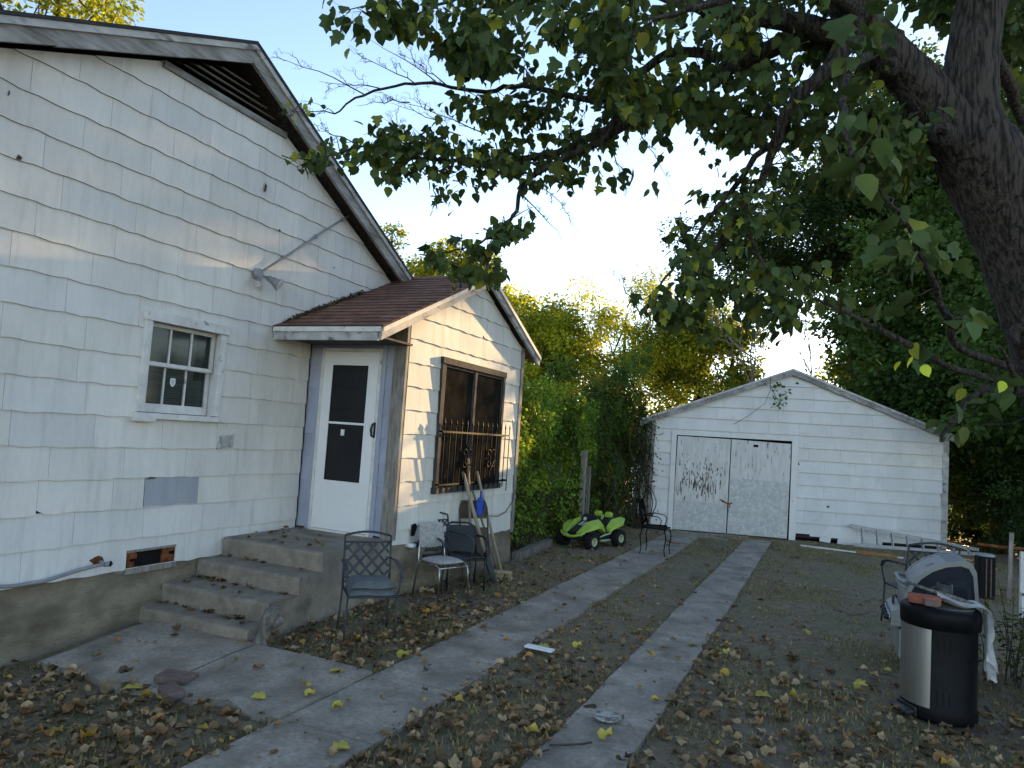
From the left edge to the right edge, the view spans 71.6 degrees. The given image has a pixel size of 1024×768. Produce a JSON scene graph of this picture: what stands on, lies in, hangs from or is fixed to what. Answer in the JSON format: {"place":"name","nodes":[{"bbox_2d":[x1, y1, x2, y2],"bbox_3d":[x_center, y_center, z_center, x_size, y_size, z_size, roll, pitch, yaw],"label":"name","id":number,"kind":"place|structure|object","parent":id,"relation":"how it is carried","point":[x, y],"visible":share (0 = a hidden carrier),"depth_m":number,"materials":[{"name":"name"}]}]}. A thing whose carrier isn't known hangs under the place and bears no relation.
{"place":"outdoors","nodes":[
{"label":"outdoors","id":0,"kind":"place"},
{"bbox_2d":[181,534,770,767],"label":"driveway","id":1,"kind":"structure","parent":0,"point":[364,712],"depth_m":5.02,"materials":[{"name":"grey concrete"}]},
{"bbox_2d":[332,700,343,707],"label":"yellow leaf","id":2,"kind":"object","parent":1,"relation":"on","point":[338,703],"visible":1,"depth_m":4.33,"materials":[{"name":"yellow plant"}]},
{"bbox_2d":[328,740,350,749],"bbox_3d":[-0.912,1.928,3.783,0.099,0.020,0.115,2,-5,24],"label":"yellow leaf","id":3,"kind":"object","parent":1,"relation":"on","point":[341,744],"visible":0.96,"depth_m":3.79,"materials":[{"name":"yellow plant"}]},
{"bbox_2d":[524,643,554,652],"bbox_3d":[0.224,2.151,5.782,0.241,0.015,0.075,2,-5,27],"label":"plastic strip","id":4,"kind":"object","parent":1,"relation":"on","point":[540,648],"visible":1,"depth_m":5.77,"materials":[{"name":"white plastic"}]},
{"bbox_2d":[549,741,591,746],"bbox_3d":[0.335,2.034,4.006,0.259,0.013,0.025,5,-4,-17],"label":"stick","id":5,"kind":"object","parent":1,"relation":"on","point":[572,744],"visible":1,"depth_m":4.00,"materials":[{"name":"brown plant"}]},
{"bbox_2d":[597,727,611,739],"bbox_3d":[0.544,2.035,4.144,0.068,0.050,0.094,0,-6,45],"label":"yellow leaf","id":6,"kind":"object","parent":1,"relation":"on","point":[602,733],"visible":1,"depth_m":4.15,"materials":[{"name":"yellow plant"}]},
{"bbox_2d":[638,498,671,556],"bbox_3d":[2.275,2.289,11.360,0.522,0.886,0.464,2,-5,24],"label":"iron chair","id":7,"kind":"object","parent":1,"relation":"on","point":[642,502],"visible":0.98,"depth_m":11.40,"materials":[{"name":"black metal"}]},
{"bbox_2d":[1,0,1020,411],"label":"sky","id":8,"kind":"structure","parent":0,"point":[615,232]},
{"bbox_2d":[0,467,1023,767],"bbox_3d":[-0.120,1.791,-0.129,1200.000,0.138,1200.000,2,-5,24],"label":"ground","id":9,"kind":"structure","parent":0,"point":[806,615],"depth_m":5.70,"materials":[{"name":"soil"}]},
{"bbox_2d":[0,0,144,25],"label":"yellow tree","id":10,"kind":"object","parent":9,"relation":"on","point":[87,7],"visible":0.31,"depth_m":21.79,"materials":[{"name":"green plant"}]},
{"bbox_2d":[39,620,372,722],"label":"walkway","id":11,"kind":"structure","parent":9,"relation":"on","point":[187,648],"depth_m":4.94,"materials":[{"name":"grey concrete"}]},
{"bbox_2d":[158,682,185,699],"bbox_3d":[-2.145,1.936,4.471,0.106,0.049,0.223,-1,-4,-42],"label":"paver","id":12,"kind":"object","parent":11,"relation":"on","point":[174,690],"visible":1,"depth_m":4.43,"materials":[{"name":"stone"}]},
{"bbox_2d":[153,669,198,684],"bbox_3d":[-2.225,1.947,4.709,0.231,0.042,0.162,7,-2,4],"label":"paver","id":13,"kind":"object","parent":11,"relation":"on","point":[178,677],"visible":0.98,"depth_m":4.67,"materials":[{"name":"stone"}]},
{"bbox_2d":[250,691,265,698],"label":"yellow leaf","id":14,"kind":"object","parent":11,"relation":"on","point":[260,694],"visible":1,"depth_m":4.40,"materials":[{"name":"yellow plant"}]},
{"bbox_2d":[304,688,314,695],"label":"yellow leaf","id":15,"kind":"object","parent":11,"relation":"on","point":[308,691],"visible":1,"depth_m":4.48,"materials":[{"name":"yellow plant"}]},
{"bbox_2d":[139,527,389,647],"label":"concrete steps","id":16,"kind":"structure","parent":9,"relation":"on","point":[316,600],"depth_m":6.22,"materials":[{"name":"grey concrete"}]},
{"bbox_2d":[157,525,353,623],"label":"step leaves","id":17,"kind":"object","parent":16,"relation":"on","point":[224,586],"visible":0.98,"depth_m":6.31,"materials":[{"name":"brown plant"}]},
{"bbox_2d":[253,606,283,646],"bbox_3d":[-1.885,1.892,5.465,0.234,0.339,0.149,2,-5,24],"label":"log","id":18,"kind":"object","parent":9,"relation":"on","point":[271,619],"visible":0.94,"depth_m":5.43,"materials":[{"name":"grey wood"}]},
{"bbox_2d":[0,9,541,666],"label":"house","id":19,"kind":"structure","parent":9,"relation":"on","point":[220,319],"depth_m":6.40,"materials":[{"name":"white wood"}]},
{"bbox_2d":[129,308,229,422],"bbox_3d":[-2.947,-0.124,6.308,0.203,0.940,0.940,2,-5,24],"label":"window","id":20,"kind":"structure","parent":19,"relation":"in","point":[181,369],"depth_m":6.35,"materials":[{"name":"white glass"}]},
{"bbox_2d":[311,351,379,533],"bbox_3d":[-1.771,0.599,7.543,0.735,1.899,0.080,2,-5,24],"label":"storm door","id":21,"kind":"structure","parent":19,"relation":"in","point":[347,426],"depth_m":7.56,"materials":[{"name":"white paint"}]},
{"bbox_2d":[431,356,506,493],"bbox_3d":[-0.497,0.536,8.758,0.090,1.545,1.760,2,-5,24],"label":"screened window","id":22,"kind":"structure","parent":19,"relation":"in","point":[470,393],"depth_m":8.64,"materials":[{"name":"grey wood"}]},
{"bbox_2d":[476,491,484,514],"bbox_3d":[-0.380,1.437,8.591,0.037,0.289,0.125,0,-6,44],"label":"dustpan","id":23,"kind":"object","parent":19,"relation":"hanging from","point":[479,507],"visible":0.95,"depth_m":8.59,"materials":[{"name":"blue plastic"}]},
{"bbox_2d":[336,530,403,642],"bbox_3d":[-1.205,1.692,5.986,0.478,0.836,0.494,5,-4,-20],"label":"lattice chair","id":24,"kind":"object","parent":9,"relation":"on","point":[360,585],"visible":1,"depth_m":5.97,"materials":[{"name":"paint"}]},
{"bbox_2d":[380,221,409,256],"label":"wispy tree","id":25,"kind":"object","parent":9,"relation":"on","point":[400,233],"visible":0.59,"depth_m":24.90,"materials":[{"name":"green plant"}]},
{"bbox_2d":[412,522,468,603],"bbox_3d":[-0.737,1.863,7.452,0.414,0.767,0.470,8,-6,-44],"label":"vinyl chair","id":26,"kind":"object","parent":9,"relation":"on","point":[430,533],"visible":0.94,"depth_m":7.50,"materials":[{"name":"silver metal"}]},
{"bbox_2d":[422,512,475,596],"bbox_3d":[-0.740,1.859,7.862,0.494,0.836,0.478,0,-6,44],"label":"lattice chair","id":27,"kind":"object","parent":9,"relation":"on","point":[460,557],"visible":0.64,"depth_m":7.90,"materials":[{"name":"paint"}]},
{"bbox_2d":[401,236,507,276],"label":"yellow tree","id":28,"kind":"object","parent":9,"relation":"on","point":[418,271],"visible":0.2,"depth_m":25.23,"materials":[{"name":"green plant"}]},
{"bbox_2d":[441,521,487,590],"bbox_3d":[-0.565,1.953,8.088,0.471,0.704,0.476,5,-4,-18],"label":"patio chair","id":29,"kind":"object","parent":9,"relation":"on","point":[459,542],"visible":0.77,"depth_m":8.28,"materials":[{"name":"grey plastic"}]},
{"bbox_2d":[467,458,472,578],"bbox_3d":[-0.508,1.619,8.529,0.208,1.440,0.034,1,-5,30],"label":"wooden pole","id":30,"kind":"object","parent":9,"relation":"on","point":[468,481],"visible":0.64,"depth_m":8.54,"materials":[{"name":"brown wood"}]},
{"bbox_2d":[459,500,490,581],"bbox_3d":[-0.441,1.879,8.525,0.400,0.932,0.239,6,-5,-32],"label":"folding chair","id":31,"kind":"object","parent":9,"relation":"on","point":[463,509],"visible":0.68,"depth_m":8.58,"materials":[{"name":"grey metal"}]},
{"bbox_2d":[461,471,495,581],"bbox_3d":[-0.387,1.693,8.460,0.495,1.271,0.227,2,-5,24],"label":"shovel","id":32,"kind":"object","parent":9,"relation":"on","point":[489,567],"visible":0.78,"depth_m":8.42,"materials":[{"name":"brown wood"}]},
{"bbox_2d":[472,490,505,569],"bbox_3d":[-0.265,1.847,8.861,0.611,1.049,0.096,7,-5,-34],"label":"rake","id":33,"kind":"object","parent":9,"relation":"on","point":[483,525],"visible":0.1,"depth_m":8.86,"materials":[{"name":"brown wood"}]},
{"bbox_2d":[476,471,512,580],"bbox_3d":[-0.231,1.729,8.677,0.596,1.274,0.123,2,-4,19],"label":"broom","id":34,"kind":"object","parent":9,"relation":"on","point":[500,573],"visible":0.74,"depth_m":8.63,"materials":[{"name":"brown wood"}]},
{"bbox_2d":[0,525,1023,767],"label":"leaf litter","id":35,"kind":"object","parent":9,"relation":"on","point":[337,655],"visible":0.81,"depth_m":4.47,"materials":[{"name":"brown plant"}]},
{"bbox_2d":[80,727,97,737],"bbox_3d":[-2.259,1.854,3.790,0.081,0.058,0.114,7,-5,-35],"label":"yellow leaf","id":36,"kind":"object","parent":35,"relation":"on","point":[83,734],"visible":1,"depth_m":3.77,"materials":[{"name":"yellow plant"}]},
{"bbox_2d":[120,683,142,689],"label":"yellow leaf","id":37,"kind":"object","parent":35,"relation":"on","point":[136,685],"visible":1,"depth_m":4.58,"materials":[{"name":"yellow plant"}]},
{"bbox_2d":[139,689,151,695],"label":"yellow leaf","id":38,"kind":"object","parent":35,"relation":"on","point":[146,692],"visible":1,"depth_m":4.42,"materials":[{"name":"yellow plant"}]},
{"bbox_2d":[397,649,408,657],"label":"yellow leaf","id":39,"kind":"object","parent":35,"relation":"on","point":[401,652],"visible":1,"depth_m":5.37,"materials":[{"name":"yellow plant"}]},
{"bbox_2d":[572,641,581,647],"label":"yellow leaf","id":40,"kind":"object","parent":35,"relation":"on","point":[575,644],"visible":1,"depth_m":5.92,"materials":[{"name":"yellow plant"}]},
{"bbox_2d":[788,688,806,696],"bbox_3d":[2.011,2.172,4.991,0.133,0.067,0.094,7,-5,-41],"label":"yellow leaf","id":41,"kind":"object","parent":35,"relation":"on","point":[793,692],"visible":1,"depth_m":4.98,"materials":[{"name":"yellow plant"}]},
{"bbox_2d":[851,683,864,689],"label":"yellow leaf","id":42,"kind":"object","parent":35,"relation":"on","point":[857,686],"visible":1,"depth_m":5.28,"materials":[{"name":"yellow plant"}]},
{"bbox_2d":[510,425,530,547],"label":"shrubs","id":43,"kind":"object","parent":9,"relation":"on","point":[513,543],"visible":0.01,"depth_m":10.79,"materials":[{"name":"green plant"}]},
{"bbox_2d":[512,539,552,560],"bbox_3d":[0.331,2.501,10.750,0.110,0.132,1.707,2,-4,19],"label":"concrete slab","id":44,"kind":"object","parent":9,"relation":"on","point":[528,551],"visible":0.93,"depth_m":10.50,"materials":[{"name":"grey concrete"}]},
{"bbox_2d":[500,283,591,387],"bbox_3d":[-0.072,-0.032,24.093,5.604,7.255,5.175,2,-5,24],"label":"yellow tree","id":45,"kind":"object","parent":9,"relation":"on","point":[523,306],"visible":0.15,"depth_m":22.96,"materials":[{"name":"green plant"}]},
{"bbox_2d":[510,367,601,551],"bbox_3d":[0.436,1.232,12.257,1.246,2.983,4.124,2,-5,24],"label":"vine hedge","id":46,"kind":"object","parent":9,"relation":"on","point":[545,438],"visible":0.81,"depth_m":12.02,"materials":[{"name":"green plant"}]},
{"bbox_2d":[511,464,604,546],"bbox_3d":[0.864,2.100,12.913,0.068,1.330,5.809,2,-5,24],"label":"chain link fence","id":47,"kind":"object","parent":9,"relation":"on","point":[559,471],"visible":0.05,"depth_m":12.51,"materials":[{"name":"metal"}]},
{"bbox_2d":[522,302,609,403],"bbox_3d":[1.156,0.417,21.948,3.445,6.217,3.589,2,-5,24],"label":"yellow tree","id":48,"kind":"object","parent":9,"relation":"on","point":[560,340],"visible":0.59,"depth_m":21.31,"materials":[{"name":"green plant"}]},
{"bbox_2d":[578,451,587,518],"bbox_3d":[1.283,2.023,12.959,0.105,1.606,0.095,2,-5,24],"label":"fence post","id":49,"kind":"object","parent":9,"relation":"on","point":[584,455],"visible":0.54,"depth_m":12.94,"materials":[{"name":"grey wood"}]},
{"bbox_2d":[585,466,590,513],"bbox_3d":[1.382,2.170,12.977,0.055,1.330,0.060,2,-5,24],"label":"fence stake","id":50,"kind":"object","parent":9,"relation":"on","point":[588,489],"visible":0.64,"depth_m":12.97,"materials":[{"name":"grey wood"}]},
{"bbox_2d":[555,510,625,549],"bbox_3d":[1.321,2.431,11.895,0.694,0.563,1.276,0,-5,41],"label":"toy car","id":51,"kind":"object","parent":9,"relation":"on","point":[590,531],"visible":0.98,"depth_m":11.74,"materials":[{"name":"green plastic"}]},
{"bbox_2d":[528,351,659,495],"bbox_3d":[0.966,1.422,17.476,4.659,4.664,4.505,5,-4,-19],"label":"dense tree","id":52,"kind":"object","parent":9,"relation":"on","point":[559,363],"visible":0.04,"depth_m":18.15,"materials":[{"name":"green plant"}]},
{"bbox_2d":[557,343,654,526],"bbox_3d":[2.022,0.997,14.708,3.052,4.006,1.433,8,-6,-42],"label":"vine hedge","id":53,"kind":"object","parent":9,"relation":"on","point":[614,399],"visible":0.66,"depth_m":14.70,"materials":[{"name":"green plant"}]},
{"bbox_2d":[531,264,725,442],"bbox_3d":[3.664,-0.098,23.911,6.927,7.859,4.963,2,-5,24],"label":"compound leaf tree","id":54,"kind":"object","parent":9,"relation":"on","point":[601,332],"visible":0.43,"depth_m":23.13,"materials":[{"name":"green plant"}]},
{"bbox_2d":[621,385,664,528],"bbox_3d":[2.728,1.523,14.848,0.908,3.019,0.776,5,-4,-12],"label":"vine","id":55,"kind":"object","parent":9,"relation":"on","point":[641,468],"visible":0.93,"depth_m":14.77,"materials":[{"name":"green plant"}]},
{"bbox_2d":[263,0,1023,447],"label":"mulberry tree","id":56,"kind":"object","parent":9,"relation":"on","point":[957,126],"visible":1,"depth_m":4.50,"materials":[{"name":"green plant"}]},
{"bbox_2d":[626,296,775,413],"bbox_3d":[5.857,0.478,23.425,5.306,6.935,3.785,2,-5,24],"label":"dense tree","id":57,"kind":"object","parent":9,"relation":"on","point":[701,384],"visible":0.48,"depth_m":22.65,"materials":[{"name":"green plant"}]},
{"bbox_2d":[663,530,745,540],"bbox_3d":[3.911,3.079,14.278,1.752,0.080,0.872,3,-4,10],"label":"garage apron","id":58,"kind":"object","parent":9,"relation":"on","point":[691,534],"visible":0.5,"depth_m":14.25,"materials":[{"name":"grey concrete"}]},
{"bbox_2d":[659,248,802,381],"bbox_3d":[7.443,-0.318,24.142,3.899,8.832,4.057,8,-6,-42],"label":"airy tree","id":59,"kind":"object","parent":9,"relation":"on","point":[666,271],"visible":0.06,"depth_m":23.87,"materials":[{"name":"green plant"}]},
{"bbox_2d":[708,308,781,382],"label":"bare tree","id":60,"kind":"object","parent":9,"relation":"on","point":[754,358],"visible":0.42,"depth_m":19.30,"materials":[{"name":"brown plant"}]},
{"bbox_2d":[755,690,770,696],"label":"yellow leaf","id":61,"kind":"object","parent":9,"relation":"on","point":[759,693],"visible":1,"depth_m":5.04,"materials":[{"name":"yellow plant"}]},
{"bbox_2d":[630,368,953,549],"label":"garage","id":62,"kind":"structure","parent":9,"relation":"on","point":[814,459],"depth_m":14.61,"materials":[{"name":"white"}]},
{"bbox_2d":[672,436,730,532],"bbox_3d":[3.948,2.084,14.779,1.104,1.941,0.038,3,-4,6],"label":"door","id":63,"kind":"structure","parent":62,"relation":"in","point":[702,464],"depth_m":14.77,"materials":[{"name":"paint"}]},
{"bbox_2d":[720,439,790,538],"bbox_3d":[5.013,2.150,14.640,1.382,1.951,0.085,3,-4,6],"label":"door","id":64,"kind":"structure","parent":62,"relation":"in","point":[758,499],"depth_m":14.64,"materials":[{"name":"paint"}]},
{"bbox_2d":[734,381,798,423],"bbox_3d":[5.229,0.346,14.653,1.247,1.059,0.254,3,-4,11],"label":"hanging vine","id":65,"kind":"object","parent":62,"relation":"hanging from","point":[780,394],"visible":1,"depth_m":14.59,"materials":[{"name":"green plant"}]},
{"bbox_2d":[774,312,815,375],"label":"bare tree","id":66,"kind":"object","parent":9,"relation":"on","point":[806,368],"visible":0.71,"depth_m":22.00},
{"bbox_2d":[652,165,944,394],"bbox_3d":[9.310,-1.324,21.328,10.311,10.707,5.688,2,-5,24],"label":"fine leaf tree","id":67,"kind":"object","parent":9,"relation":"on","point":[825,234],"visible":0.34,"depth_m":20.57,"materials":[{"name":"green plant"}]},
{"bbox_2d":[800,545,903,558],"bbox_3d":[6.282,3.111,13.182,1.739,0.023,0.070,2,-5,28],"label":"board","id":68,"kind":"object","parent":9,"relation":"on","point":[834,549],"visible":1,"depth_m":13.32,"materials":[{"name":"wood"}]},
{"bbox_2d":[848,610,871,614],"bbox_3d":[3.949,2.586,8.019,0.521,0.023,0.041,7,-5,-37],"label":"stick","id":69,"kind":"object","parent":9,"relation":"on","point":[860,613],"visible":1,"depth_m":7.97,"materials":[{"name":"wood"}]},
{"bbox_2d":[853,679,867,685],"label":"yellow leaf","id":70,"kind":"object","parent":9,"relation":"on","point":[859,681],"visible":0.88,"depth_m":5.41,"materials":[{"name":"yellow plant"}]},
{"bbox_2d":[813,319,917,395],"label":"dense tree","id":71,"kind":"object","parent":9,"relation":"on","point":[830,374],"visible":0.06,"depth_m":23.43,"materials":[{"name":"green plant"}]},
{"bbox_2d":[856,550,896,557],"bbox_3d":[6.663,3.111,12.973,0.666,0.063,0.100,2,-5,29],"label":"board","id":72,"kind":"object","parent":9,"relation":"on","point":[870,553],"visible":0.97,"depth_m":12.95,"materials":[{"name":"orange wood"}]},
{"bbox_2d":[799,189,996,412],"bbox_3d":[10.488,-0.634,17.105,6.842,8.858,5.389,2,-5,24],"label":"dense tree","id":73,"kind":"object","parent":9,"relation":"on","point":[865,344],"visible":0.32,"depth_m":17.06,"materials":[{"name":"green plant"}]},
{"bbox_2d":[777,32,1023,308],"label":"dense tree","id":74,"kind":"object","parent":9,"relation":"on","point":[886,93],"visible":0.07,"depth_m":19.83,"materials":[{"name":"green plant"}]},
{"bbox_2d":[841,524,978,555],"bbox_3d":[7.876,3.084,14.079,2.650,0.430,0.202,4,-4,4],"label":"ladder","id":75,"kind":"object","parent":9,"relation":"on","point":[917,538],"visible":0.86,"depth_m":14.07,"materials":[{"name":"metal"}]},
{"bbox_2d":[880,542,960,620],"bbox_3d":[4.312,2.112,7.498,0.596,0.954,0.581,4,-4,4],"label":"lattice chair","id":76,"kind":"object","parent":9,"relation":"on","point":[893,584],"visible":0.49,"depth_m":7.29,"materials":[{"name":"paint"}]},
{"bbox_2d":[880,552,979,657],"bbox_3d":[3.586,1.954,6.143,0.683,0.969,0.640,2,-5,24],"label":"gas grill","id":77,"kind":"object","parent":9,"relation":"on","point":[958,572],"visible":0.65,"depth_m":5.94,"materials":[{"name":"silver metal"}]},
{"bbox_2d":[892,594,896,648],"bbox_3d":[3.426,2.106,6.356,0.067,0.477,0.260,2,-5,24],"label":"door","id":78,"kind":"structure","parent":77,"relation":"in","point":[894,632],"depth_m":6.29,"materials":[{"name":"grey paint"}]},
{"bbox_2d":[892,596,900,657],"bbox_3d":[3.317,2.081,6.112,0.067,0.477,0.260,2,-5,24],"label":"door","id":79,"kind":"structure","parent":77,"relation":"in","point":[898,629],"depth_m":6.05,"materials":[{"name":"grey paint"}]},
{"bbox_2d":[891,597,982,727],"bbox_3d":[2.980,1.928,4.997,0.549,0.753,0.502,2,-5,24],"label":"trash can","id":80,"kind":"object","parent":9,"relation":"on","point":[939,666],"visible":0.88,"depth_m":4.80,"materials":[{"name":"black plastic"}]},
{"bbox_2d":[922,602,974,611],"bbox_3d":[3.046,1.558,4.984,0.350,0.012,0.350,2,-5,24],"label":"plate","id":81,"kind":"object","parent":80,"relation":"on","point":[946,606],"visible":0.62,"depth_m":4.91,"materials":[{"name":"ceramic"}]},
{"bbox_2d":[908,592,941,605],"bbox_3d":[2.892,1.508,4.980,0.204,0.060,0.094,2,-5,28],"label":"brick","id":82,"kind":"object","parent":81,"relation":"on","point":[913,597],"visible":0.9,"depth_m":4.96,"materials":[{"name":"red brick"}]},
{"bbox_2d":[923,598,939,606],"bbox_3d":[2.897,1.512,4.905,0.098,0.042,0.063,3,-4,16],"label":"brick","id":83,"kind":"object","parent":81,"relation":"on","point":[929,602],"visible":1,"depth_m":4.88,"materials":[{"name":"brown brick"}]},
{"bbox_2d":[931,582,952,601],"bbox_3d":[3.111,1.500,5.121,0.100,0.127,0.122,6,-5,-32],"label":"mug","id":84,"kind":"object","parent":81,"relation":"on","point":[945,587],"visible":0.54,"depth_m":5.08,"materials":[{"name":"grey metal"}]},
{"bbox_2d":[935,592,998,683],"bbox_3d":[3.162,1.755,4.951,0.353,0.532,0.300,2,-5,24],"label":"rag","id":85,"kind":"object","parent":80,"relation":"on","point":[990,666],"visible":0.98,"depth_m":4.81,"materials":[{"name":"white fabric"}]},
{"bbox_2d":[905,581,974,603],"bbox_3d":[3.067,1.502,5.078,0.028,0.100,0.466,8,-6,-42],"label":"stick","id":86,"kind":"object","parent":85,"relation":"on","point":[954,597],"visible":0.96,"depth_m":5.06,"materials":[{"name":"grey wood"}]},
{"bbox_2d":[879,68,1023,326],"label":"dense tree","id":87,"kind":"object","parent":9,"relation":"on","point":[1005,109],"depth_m":18.32,"materials":[{"name":"green plant"}]},
{"bbox_2d":[881,320,1023,543],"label":"dense tree","id":88,"kind":"object","parent":9,"relation":"on","point":[935,400],"visible":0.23,"depth_m":15.40,"materials":[{"name":"green plant"}]},
{"bbox_2d":[927,267,1023,450],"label":"dense tree","id":89,"kind":"object","parent":9,"relation":"on","point":[974,423],"visible":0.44,"depth_m":13.25,"materials":[{"name":"green plant"}]},
{"bbox_2d":[974,552,995,599],"bbox_3d":[6.334,2.570,9.510,0.230,0.596,0.230,3,-4,16],"label":"trash can","id":90,"kind":"object","parent":9,"relation":"on","point":[985,566],"visible":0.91,"depth_m":9.42,"materials":[{"name":"black plastic"}]},
{"bbox_2d":[947,472,1023,546],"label":"shrub","id":91,"kind":"object","parent":9,"relation":"on","point":[967,533],"visible":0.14,"depth_m":16.38,"materials":[{"name":"green plant"}]},
{"bbox_2d":[949,451,1023,553],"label":"shrub","id":92,"kind":"object","parent":9,"relation":"on","point":[978,484],"visible":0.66,"depth_m":14.70,"materials":[{"name":"green plant"}]},
{"bbox_2d":[984,704,1004,726],"bbox_3d":[3.398,2.337,4.986,0.023,0.023,0.443,2,-4,18],"label":"stick","id":93,"kind":"object","parent":9,"relation":"on","point":[996,716],"visible":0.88,"depth_m":4.98,"materials":[{"name":"brown wood"}]},
{"bbox_2d":[978,577,1023,692],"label":"weed clump","id":94,"kind":"object","parent":9,"relation":"on","point":[1020,650],"visible":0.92,"depth_m":5.83,"materials":[{"name":"green plant"}]},
{"bbox_2d":[981,474,1023,553],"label":"shrub","id":95,"kind":"object","parent":9,"relation":"on","point":[1019,525],"visible":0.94,"depth_m":12.85,"materials":[{"name":"green plant"}]},
{"bbox_2d":[995,439,1023,503],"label":"shrub","id":96,"kind":"object","parent":9,"relation":"on","point":[1020,454],"visible":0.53,"depth_m":14.14,"materials":[{"name":"green plant"}]},
{"bbox_2d":[1006,532,1013,598],"bbox_3d":[6.747,2.459,9.611,0.070,0.887,0.025,2,-5,24],"label":"stake","id":97,"kind":"object","parent":9,"relation":"on","point":[1010,565],"visible":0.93,"depth_m":9.60,"materials":[{"name":"grey wood"}]},
{"bbox_2d":[977,542,1023,550],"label":"rail","id":98,"kind":"object","parent":97,"relation":"attached to","point":[998,546],"visible":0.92,"depth_m":9.76,"materials":[{"name":"wood"}]},
{"bbox_2d":[1019,551,1023,617],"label":"post","id":99,"kind":"object","parent":9,"relation":"on","point":[1021,579],"visible":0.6,"depth_m":8.33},
{"bbox_2d":[593,710,621,722],"bbox_3d":[0.597,2.082,4.438,0.176,0.018,0.176,2,-5,24],"label":"lid","id":100,"kind":"object","parent":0,"point":[610,715],"visible":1,"depth_m":4.44,"materials":[{"name":"white plastic"}]}
]}

